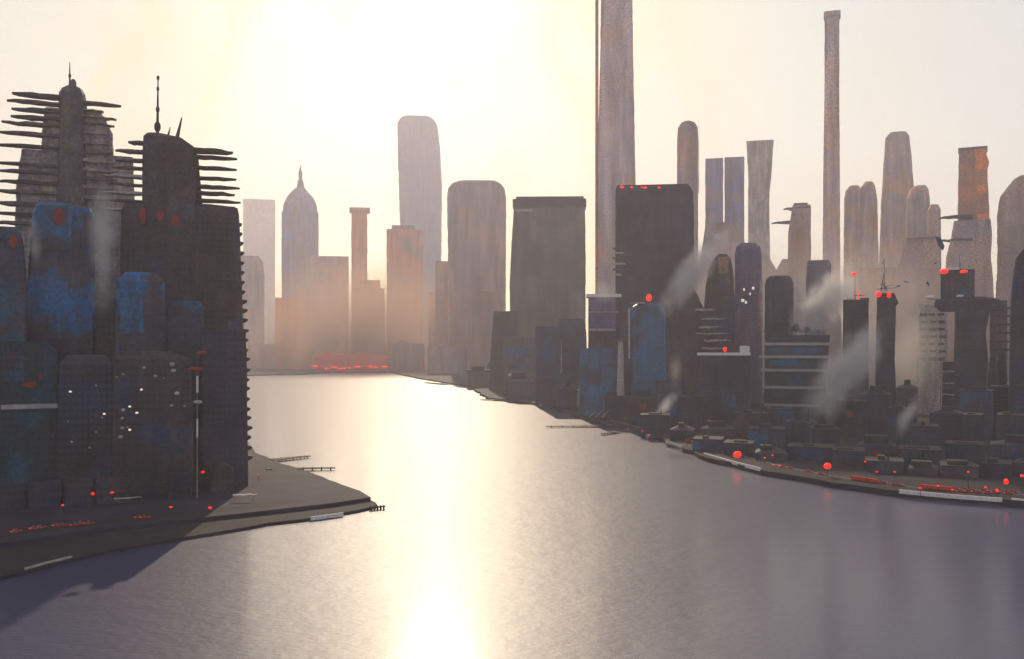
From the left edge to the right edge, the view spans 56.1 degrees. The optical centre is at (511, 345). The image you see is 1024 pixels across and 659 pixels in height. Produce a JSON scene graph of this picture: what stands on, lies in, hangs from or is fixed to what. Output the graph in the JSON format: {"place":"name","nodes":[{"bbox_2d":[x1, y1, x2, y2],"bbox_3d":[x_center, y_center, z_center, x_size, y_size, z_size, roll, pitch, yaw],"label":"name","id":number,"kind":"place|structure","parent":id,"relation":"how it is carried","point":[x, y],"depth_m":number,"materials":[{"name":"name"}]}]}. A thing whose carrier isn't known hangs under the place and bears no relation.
{"place":"outdoors","nodes":[
{"label":"outdoors","id":0,"kind":"place"},
{"bbox_2d":[0,483,25,510],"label":"riverside building","id":1,"kind":"structure","parent":0,"point":[12,496],"depth_m":449.95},
{"bbox_2d":[0,341,57,498],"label":"riverside building","id":2,"kind":"structure","parent":0,"point":[28,404],"depth_m":479.61,"materials":[{"name":"concrete"}]},
{"bbox_2d":[28,479,60,508],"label":"riverside building","id":3,"kind":"structure","parent":0,"point":[44,493],"depth_m":455.88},
{"bbox_2d":[0,62,134,326],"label":"slab tower","id":4,"kind":"structure","parent":0,"point":[71,159],"depth_m":611.33,"materials":[{"name":"concrete"}]},
{"bbox_2d":[95,298,115,361],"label":"riverside building","id":5,"kind":"structure","parent":0,"point":[105,325],"depth_m":533.80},
{"bbox_2d":[96,476,130,504],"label":"riverside building","id":6,"kind":"structure","parent":0,"point":[119,487],"depth_m":466.73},
{"bbox_2d":[115,272,165,355],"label":"riverside building","id":7,"kind":"structure","parent":0,"point":[140,313],"depth_m":519.83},
{"bbox_2d":[0,498,308,537],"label":"road","id":8,"kind":"structure","parent":0,"point":[172,515],"depth_m":431.36,"materials":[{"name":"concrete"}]},
{"bbox_2d":[102,76,252,459],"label":"slab tower","id":9,"kind":"structure","parent":0,"point":[181,240],"depth_m":582.87,"materials":[{"name":"concrete"}]},
{"bbox_2d":[165,300,203,479],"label":"riverside building","id":10,"kind":"structure","parent":0,"point":[184,326],"depth_m":546.25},
{"bbox_2d":[0,443,376,579],"bbox_3d":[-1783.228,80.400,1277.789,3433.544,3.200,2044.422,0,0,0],"label":"riverbank","id":11,"kind":"structure","parent":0,"point":[15,561],"depth_m":391.31,"materials":[{"name":"concrete"}]},
{"bbox_2d":[0,449,370,547],"bbox_3d":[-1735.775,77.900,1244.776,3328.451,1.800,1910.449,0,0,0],"label":"terrace","id":12,"kind":"structure","parent":11,"relation":"on","point":[279,481],"depth_m":461.08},
{"bbox_2d":[0,226,26,340],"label":"riverside tower","id":13,"kind":"structure","parent":12,"relation":"on","point":[13,302],"depth_m":524.29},
{"bbox_2d":[26,199,95,377],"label":"riverside tower","id":14,"kind":"structure","parent":12,"relation":"on","point":[60,290],"depth_m":545.23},
{"bbox_2d":[64,476,92,505],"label":"riverside building","id":15,"kind":"structure","parent":12,"relation":"on","point":[78,490],"depth_m":462.86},
{"bbox_2d":[56,355,113,498],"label":"riverside building","id":16,"kind":"structure","parent":12,"relation":"on","point":[85,405],"depth_m":484.59,"materials":[{"name":"black"}]},
{"bbox_2d":[101,351,194,495],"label":"riverside building","id":17,"kind":"structure","parent":12,"relation":"on","point":[152,427],"depth_m":494.75,"materials":[{"name":"black"}]},
{"bbox_2d":[167,466,191,499],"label":"riverside building","id":18,"kind":"structure","parent":12,"relation":"on","point":[179,479],"depth_m":480.41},
{"bbox_2d":[210,462,233,492],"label":"riverside building","id":19,"kind":"structure","parent":12,"relation":"on","point":[221,477],"depth_m":500.49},
{"bbox_2d":[200,321,247,487],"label":"riverside building","id":20,"kind":"structure","parent":0,"point":[223,419],"depth_m":520.08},
{"bbox_2d":[248,342,276,367],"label":"warehouse","id":21,"kind":"structure","parent":0,"point":[260,355],"depth_m":3250.08,"materials":[{"name":"concrete"}]},
{"bbox_2d":[279,347,313,368],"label":"warehouse","id":22,"kind":"structure","parent":0,"point":[292,358],"depth_m":3150.13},
{"bbox_2d":[281,165,318,297],"bbox_3d":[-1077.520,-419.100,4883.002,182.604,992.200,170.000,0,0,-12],"label":"domed tower","id":23,"kind":"structure","parent":0,"point":[300,230],"depth_m":4799.31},
{"bbox_2d":[349,207,369,355],"bbox_3d":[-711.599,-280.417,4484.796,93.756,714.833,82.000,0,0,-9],"label":"chimney tower","id":24,"kind":"structure","parent":0,"point":[359,250],"depth_m":4448.66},
{"bbox_2d":[353,280,385,355],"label":"brick tower","id":25,"kind":"structure","parent":0,"point":[369,324],"depth_m":3501.01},
{"bbox_2d":[386,221,422,361],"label":"brick tower","id":26,"kind":"structure","parent":0,"point":[404,254],"depth_m":4300.35,"materials":[{"name":"stone"}]},
{"bbox_2d":[389,341,424,369],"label":"warehouse","id":27,"kind":"structure","parent":0,"point":[404,355],"depth_m":3000.16,"materials":[{"name":"concrete"}]},
{"bbox_2d":[397,115,441,355],"bbox_3d":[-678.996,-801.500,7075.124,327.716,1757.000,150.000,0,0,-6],"label":"skyscraper","id":28,"kind":"structure","parent":0,"point":[420,180],"depth_m":7003.70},
{"bbox_2d":[427,345,466,373],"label":"warehouse","id":29,"kind":"structure","parent":0,"point":[443,359],"depth_m":2600.03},
{"bbox_2d":[0,372,1023,658],"bbox_3d":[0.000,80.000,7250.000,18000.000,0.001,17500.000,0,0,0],"label":"water","id":30,"kind":"structure","parent":0,"point":[500,530],"depth_m":350.17,"materials":[{"name":"grey liquid"}]},
{"bbox_2d":[0,0,1023,349],"label":"sky","id":31,"kind":"structure","parent":0,"point":[324,87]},
{"bbox_2d":[509,196,585,336],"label":"crowned tower","id":32,"kind":"structure","parent":0,"point":[547,286],"depth_m":1850.02,"materials":[{"name":"concrete"}]},
{"bbox_2d":[595,0,635,293],"bbox_3d":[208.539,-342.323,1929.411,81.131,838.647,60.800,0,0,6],"label":"supertall tower","id":33,"kind":"structure","parent":0,"point":[614,147],"depth_m":1901.69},
{"bbox_2d":[247,350,1023,507],"bbox_3d":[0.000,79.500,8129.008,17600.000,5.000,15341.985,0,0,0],"label":"ground","id":34,"kind":"structure","parent":0,"point":[1016,482],"depth_m":609.30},
{"bbox_2d":[241,255,264,362],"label":"pale office block","id":35,"kind":"structure","parent":34,"relation":"on","point":[252,277],"depth_m":4203.26,"materials":[{"name":"concrete"}]},
{"bbox_2d":[243,199,274,343],"bbox_3d":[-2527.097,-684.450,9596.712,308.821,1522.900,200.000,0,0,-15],"label":"pale office block","id":36,"kind":"structure","parent":34,"relation":"on","point":[259,227],"depth_m":9515.38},
{"bbox_2d":[275,297,306,366],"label":"office block","id":37,"kind":"structure","parent":34,"relation":"on","point":[290,323],"depth_m":3349.71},
{"bbox_2d":[306,256,348,360],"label":"pale office block","id":38,"kind":"structure","parent":34,"relation":"on","point":[327,298],"depth_m":4600.48,"materials":[{"name":"concrete"}]},
{"bbox_2d":[315,352,345,370],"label":"warehouse","id":39,"kind":"structure","parent":34,"relation":"on","point":[328,360],"depth_m":2835.68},
{"bbox_2d":[347,353,387,370],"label":"warehouse","id":40,"kind":"structure","parent":34,"relation":"on","point":[363,360],"depth_m":2835.50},
{"bbox_2d":[435,261,447,346],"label":"pale office block","id":41,"kind":"structure","parent":34,"relation":"on","point":[441,302],"depth_m":3247.65,"materials":[{"name":"concrete"}]},
{"bbox_2d":[447,180,505,368],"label":"broad tower","id":42,"kind":"structure","parent":34,"relation":"on","point":[476,219],"depth_m":3150.00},
{"bbox_2d":[471,291,497,369],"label":"office block","id":43,"kind":"structure","parent":34,"relation":"on","point":[484,305],"depth_m":2349.84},
{"bbox_2d":[489,311,517,389],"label":"dark block","id":44,"kind":"structure","parent":34,"relation":"on","point":[505,323],"depth_m":1650.14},
{"bbox_2d":[503,337,534,393],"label":"banded block","id":45,"kind":"structure","parent":34,"relation":"on","point":[518,354],"depth_m":1519.93,"materials":[{"name":"concrete"}]},
{"bbox_2d":[506,372,534,398],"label":"waterfront block","id":46,"kind":"structure","parent":34,"relation":"on","point":[519,385],"depth_m":1380.71,"materials":[{"name":"concrete"}]},
{"bbox_2d":[535,378,555,405],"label":"waterfront block","id":47,"kind":"structure","parent":34,"relation":"on","point":[545,390],"depth_m":1259.97,"materials":[{"name":"concrete"}]},
{"bbox_2d":[535,326,562,388],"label":"navy block","id":48,"kind":"structure","parent":34,"relation":"on","point":[548,351],"depth_m":1269.98,"materials":[{"name":"concrete"}]},
{"bbox_2d":[555,380,578,408],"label":"waterfront block","id":49,"kind":"structure","parent":34,"relation":"on","point":[566,396],"depth_m":1160.53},
{"bbox_2d":[557,319,586,386],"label":"navy block","id":50,"kind":"structure","parent":34,"relation":"on","point":[574,338],"depth_m":1329.98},
{"bbox_2d":[579,346,616,415],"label":"blue tower","id":51,"kind":"structure","parent":34,"relation":"on","point":[597,377],"depth_m":1050.22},
{"bbox_2d":[586,294,620,371],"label":"banded block","id":52,"kind":"structure","parent":34,"relation":"on","point":[603,321],"depth_m":1119.55,"materials":[{"name":"concrete"}]},
{"bbox_2d":[602,392,629,419],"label":"waterfront block","id":53,"kind":"structure","parent":34,"relation":"on","point":[616,406],"depth_m":985.02,"materials":[{"name":"concrete"}]},
{"bbox_2d":[630,390,657,424],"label":"waterfront block","id":54,"kind":"structure","parent":34,"relation":"on","point":[643,401],"depth_m":930.81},
{"bbox_2d":[613,184,693,396],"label":"indigo slab","id":55,"kind":"structure","parent":34,"relation":"on","point":[654,243],"depth_m":1200.53,"materials":[{"name":"black"}]},
{"bbox_2d":[640,410,670,437],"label":"waterfront block","id":56,"kind":"structure","parent":34,"relation":"on","point":[654,423],"depth_m":830.21,"materials":[{"name":"concrete"}]},
{"bbox_2d":[655,376,682,424],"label":"waterfront block","id":57,"kind":"structure","parent":34,"relation":"on","point":[668,391],"depth_m":929.87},
{"bbox_2d":[679,394,703,431],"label":"waterfront block","id":58,"kind":"structure","parent":34,"relation":"on","point":[691,410],"depth_m":850.01,"materials":[{"name":"concrete"}]},
{"bbox_2d":[692,433,724,450],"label":"waterfront block","id":59,"kind":"structure","parent":34,"relation":"on","point":[707,443],"depth_m":700.74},
{"bbox_2d":[701,420,735,440],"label":"waterfront block","id":60,"kind":"structure","parent":34,"relation":"on","point":[716,428],"depth_m":771.36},
{"bbox_2d":[697,346,750,425],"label":"indigo block","id":61,"kind":"structure","parent":34,"relation":"on","point":[724,384],"depth_m":879.74,"materials":[{"name":"black"}]},
{"bbox_2d":[697,222,777,387],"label":"office block","id":62,"kind":"structure","parent":34,"relation":"on","point":[721,237],"depth_m":1766.20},
{"bbox_2d":[723,439,755,455],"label":"waterfront block","id":63,"kind":"structure","parent":34,"relation":"on","point":[743,447],"depth_m":673.36,"materials":[{"name":"concrete"}]},
{"bbox_2d":[733,408,769,439],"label":"waterfront block","id":64,"kind":"structure","parent":34,"relation":"on","point":[745,419],"depth_m":781.21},
{"bbox_2d":[748,423,784,448],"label":"waterfront block","id":65,"kind":"structure","parent":34,"relation":"on","point":[768,433],"depth_m":715.42,"materials":[{"name":"concrete"}]},
{"bbox_2d":[755,440,788,460],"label":"waterfront block","id":66,"kind":"structure","parent":34,"relation":"on","point":[767,451],"depth_m":641.71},
{"bbox_2d":[763,406,793,426],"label":"waterfront block","id":67,"kind":"structure","parent":34,"relation":"on","point":[779,415],"depth_m":830.15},
{"bbox_2d":[777,259,805,312],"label":"office block","id":68,"kind":"structure","parent":34,"relation":"on","point":[790,268],"depth_m":1901.79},
{"bbox_2d":[759,335,830,423],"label":"striped terrace block","id":69,"kind":"structure","parent":34,"relation":"on","point":[795,369],"depth_m":929.37,"materials":[{"name":"concrete"}]},
{"bbox_2d":[785,408,816,444],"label":"waterfront block","id":70,"kind":"structure","parent":34,"relation":"on","point":[797,428],"depth_m":736.46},
{"bbox_2d":[786,443,834,461],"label":"waterfront block","id":71,"kind":"structure","parent":34,"relation":"on","point":[812,452],"depth_m":640.86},
{"bbox_2d":[809,424,839,446],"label":"waterfront block","id":72,"kind":"structure","parent":34,"relation":"on","point":[824,433],"depth_m":690.70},
{"bbox_2d":[832,373,851,425],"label":"waterfront block","id":73,"kind":"structure","parent":34,"relation":"on","point":[841,385],"depth_m":900.87,"materials":[{"name":"concrete"}]},
{"bbox_2d":[832,446,864,466],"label":"waterfront block","id":74,"kind":"structure","parent":34,"relation":"on","point":[847,456],"depth_m":612.89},
{"bbox_2d":[836,394,866,437],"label":"waterfront block","id":75,"kind":"structure","parent":34,"relation":"on","point":[851,417],"depth_m":800.02,"materials":[{"name":"concrete"}]},
{"bbox_2d":[861,386,890,434],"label":"waterfront block","id":76,"kind":"structure","parent":34,"relation":"on","point":[877,398],"depth_m":830.20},
{"bbox_2d":[858,434,895,459],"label":"waterfront block","id":77,"kind":"structure","parent":34,"relation":"on","point":[873,445],"depth_m":642.08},
{"bbox_2d":[865,453,903,472],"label":"waterfront block","id":78,"kind":"structure","parent":34,"relation":"on","point":[879,463],"depth_m":581.38,"materials":[{"name":"concrete"}]},
{"bbox_2d":[887,403,915,444],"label":"waterfront block","id":79,"kind":"structure","parent":34,"relation":"on","point":[900,418],"depth_m":740.46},
{"bbox_2d":[896,380,917,423],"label":"waterfront block","id":80,"kind":"structure","parent":34,"relation":"on","point":[907,391],"depth_m":880.64,"materials":[{"name":"concrete"}]},
{"bbox_2d":[898,445,940,467],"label":"waterfront block","id":81,"kind":"structure","parent":34,"relation":"on","point":[906,453],"depth_m":601.85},
{"bbox_2d":[906,460,939,476],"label":"waterfront block","id":82,"kind":"structure","parent":34,"relation":"on","point":[921,467],"depth_m":568.76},
{"bbox_2d":[910,421,939,445],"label":"waterfront block","id":83,"kind":"structure","parent":34,"relation":"on","point":[922,434],"depth_m":680.45,"materials":[{"name":"concrete"}]},
{"bbox_2d":[915,305,947,414],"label":"striped block","id":84,"kind":"structure","parent":34,"relation":"on","point":[932,331],"depth_m":1060.80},
{"bbox_2d":[930,403,963,444],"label":"waterfront block","id":85,"kind":"structure","parent":34,"relation":"on","point":[947,419],"depth_m":739.92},
{"bbox_2d":[939,459,979,477],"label":"waterfront block","id":86,"kind":"structure","parent":34,"relation":"on","point":[954,468],"depth_m":561.92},
{"bbox_2d":[944,440,985,462],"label":"waterfront block","id":87,"kind":"structure","parent":34,"relation":"on","point":[969,451],"depth_m":610.93,"materials":[{"name":"concrete"}]},
{"bbox_2d":[939,214,993,362],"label":"broad block","id":88,"kind":"structure","parent":34,"relation":"on","point":[970,240],"depth_m":1501.18,"materials":[{"name":"concrete"}]},
{"bbox_2d":[962,410,983,441],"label":"waterfront block","id":89,"kind":"structure","parent":34,"relation":"on","point":[973,425],"depth_m":720.55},
{"bbox_2d":[960,387,993,438],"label":"waterfront block","id":90,"kind":"structure","parent":34,"relation":"on","point":[978,399],"depth_m":789.08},
{"bbox_2d":[981,457,1012,477],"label":"waterfront block","id":91,"kind":"structure","parent":34,"relation":"on","point":[994,466],"depth_m":563.02,"materials":[{"name":"concrete"}]},
{"bbox_2d":[989,381,1008,436],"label":"waterfront block","id":92,"kind":"structure","parent":34,"relation":"on","point":[1000,398],"depth_m":804.63,"materials":[{"name":"concrete"}]},
{"bbox_2d":[990,434,1023,461],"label":"waterfront block","id":93,"kind":"structure","parent":34,"relation":"on","point":[1010,447],"depth_m":624.43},
{"bbox_2d":[996,225,1023,384],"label":"broad block","id":94,"kind":"structure","parent":34,"relation":"on","point":[1012,239],"depth_m":1530.69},
{"bbox_2d":[996,412,1023,440],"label":"waterfront block","id":95,"kind":"structure","parent":34,"relation":"on","point":[1009,423],"depth_m":701.17,"materials":[{"name":"concrete"}]},
{"bbox_2d":[997,175,1023,277],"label":"bulging block","id":96,"kind":"structure","parent":34,"relation":"on","point":[1010,212],"depth_m":1653.72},
{"bbox_2d":[1008,249,1023,412],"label":"black tower","id":97,"kind":"structure","parent":34,"relation":"on","point":[1016,374],"depth_m":769.39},
{"bbox_2d":[628,294,666,396],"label":"blue tower","id":98,"kind":"structure","parent":0,"point":[647,338],"depth_m":1030.32,"materials":[{"name":"concrete"}]},
{"bbox_2d":[677,121,698,292],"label":"round top tower","id":99,"kind":"structure","parent":0,"point":[687,153],"depth_m":2099.95,"materials":[{"name":"concrete"}]},
{"bbox_2d":[666,289,729,395],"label":"stepped tower","id":100,"kind":"structure","parent":0,"point":[692,333],"depth_m":1112.78,"materials":[{"name":"concrete"}]},
{"bbox_2d":[705,158,722,224],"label":"twin tower","id":101,"kind":"structure","parent":0,"point":[713,190],"depth_m":2700.42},
{"bbox_2d":[704,254,734,352],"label":"dark tower","id":102,"kind":"structure","parent":0,"point":[719,294],"depth_m":1229.99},
{"bbox_2d":[724,157,744,241],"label":"twin tower","id":103,"kind":"structure","parent":0,"point":[734,189],"depth_m":2719.32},
{"bbox_2d":[735,243,762,403],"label":"violet tower","id":104,"kind":"structure","parent":0,"point":[748,299],"depth_m":1259.29,"materials":[{"name":"purple"}]},
{"bbox_2d":[746,140,773,257],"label":"pale tower","id":105,"kind":"structure","parent":0,"point":[759,156],"depth_m":2501.75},
{"bbox_2d":[498,390,1023,495],"bbox_3d":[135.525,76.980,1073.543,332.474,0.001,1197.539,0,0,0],"label":"road","id":106,"kind":"structure","parent":0,"point":[801,469],"depth_m":580.44,"materials":[{"name":"asphalt"}]},
{"bbox_2d":[764,276,793,383],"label":"violet round tower","id":107,"kind":"structure","parent":0,"point":[779,296],"depth_m":1170.54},
{"bbox_2d":[772,203,810,280],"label":"skyscraper","id":108,"kind":"structure","parent":0,"point":[799,240],"depth_m":2000.29,"materials":[{"name":"concrete"}]},
{"bbox_2d":[805,260,830,334],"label":"violet round tower","id":109,"kind":"structure","parent":0,"point":[818,276],"depth_m":1331.09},
{"bbox_2d":[794,299,842,394],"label":"misty block","id":110,"kind":"structure","parent":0,"point":[834,332],"depth_m":1487.24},
{"bbox_2d":[823,10,840,317],"bbox_3d":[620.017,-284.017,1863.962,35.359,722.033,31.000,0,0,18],"label":"supertall tower","id":111,"kind":"structure","parent":0,"point":[831,203],"depth_m":1850.10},
{"bbox_2d":[843,272,868,398],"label":"mast tower","id":112,"kind":"structure","parent":0,"point":[855,339],"depth_m":979.73,"materials":[{"name":"concrete"}]},
{"bbox_2d":[843,181,878,299],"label":"lobed tower","id":113,"kind":"structure","parent":0,"point":[861,248],"depth_m":2498.11,"materials":[{"name":"concrete"}]},
{"bbox_2d":[849,267,895,386],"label":"misty block","id":114,"kind":"structure","parent":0,"point":[866,282],"depth_m":1752.49,"materials":[{"name":"concrete"}]},
{"bbox_2d":[875,259,897,405],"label":"lamp tower","id":115,"kind":"structure","parent":0,"point":[885,375],"depth_m":929.96,"materials":[{"name":"black"}]},
{"bbox_2d":[879,131,913,269],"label":"tapered tower","id":116,"kind":"structure","parent":0,"point":[897,184],"depth_m":2710.11,"materials":[{"name":"concrete"}]},
{"bbox_2d":[905,185,929,239],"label":"lobed tower","id":117,"kind":"structure","parent":0,"point":[918,202],"depth_m":2351.43,"materials":[{"name":"concrete"}]},
{"bbox_2d":[895,236,940,387],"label":"misty block","id":118,"kind":"structure","parent":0,"point":[917,269],"depth_m":1654.09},
{"bbox_2d":[927,204,940,269],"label":"round top tower","id":119,"kind":"structure","parent":0,"point":[933,220],"depth_m":2101.25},
{"bbox_2d":[940,362,954,405],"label":"zigzag block","id":120,"kind":"structure","parent":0,"point":[948,382],"depth_m":879.77,"materials":[{"name":"concrete"}]},
{"bbox_2d":[925,254,1005,410],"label":"shaped tower","id":121,"kind":"structure","parent":0,"point":[965,305],"depth_m":942.57,"materials":[{"name":"black"}]},
{"bbox_2d":[957,146,989,220],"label":"rust edged tower","id":122,"kind":"structure","parent":0,"point":[973,190],"depth_m":1749.50,"materials":[{"name":"stone"}]},
{"bbox_2d":[989,300,1009,379],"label":"slatted tower","id":123,"kind":"structure","parent":0,"point":[998,324],"depth_m":989.54,"materials":[{"name":"concrete"}]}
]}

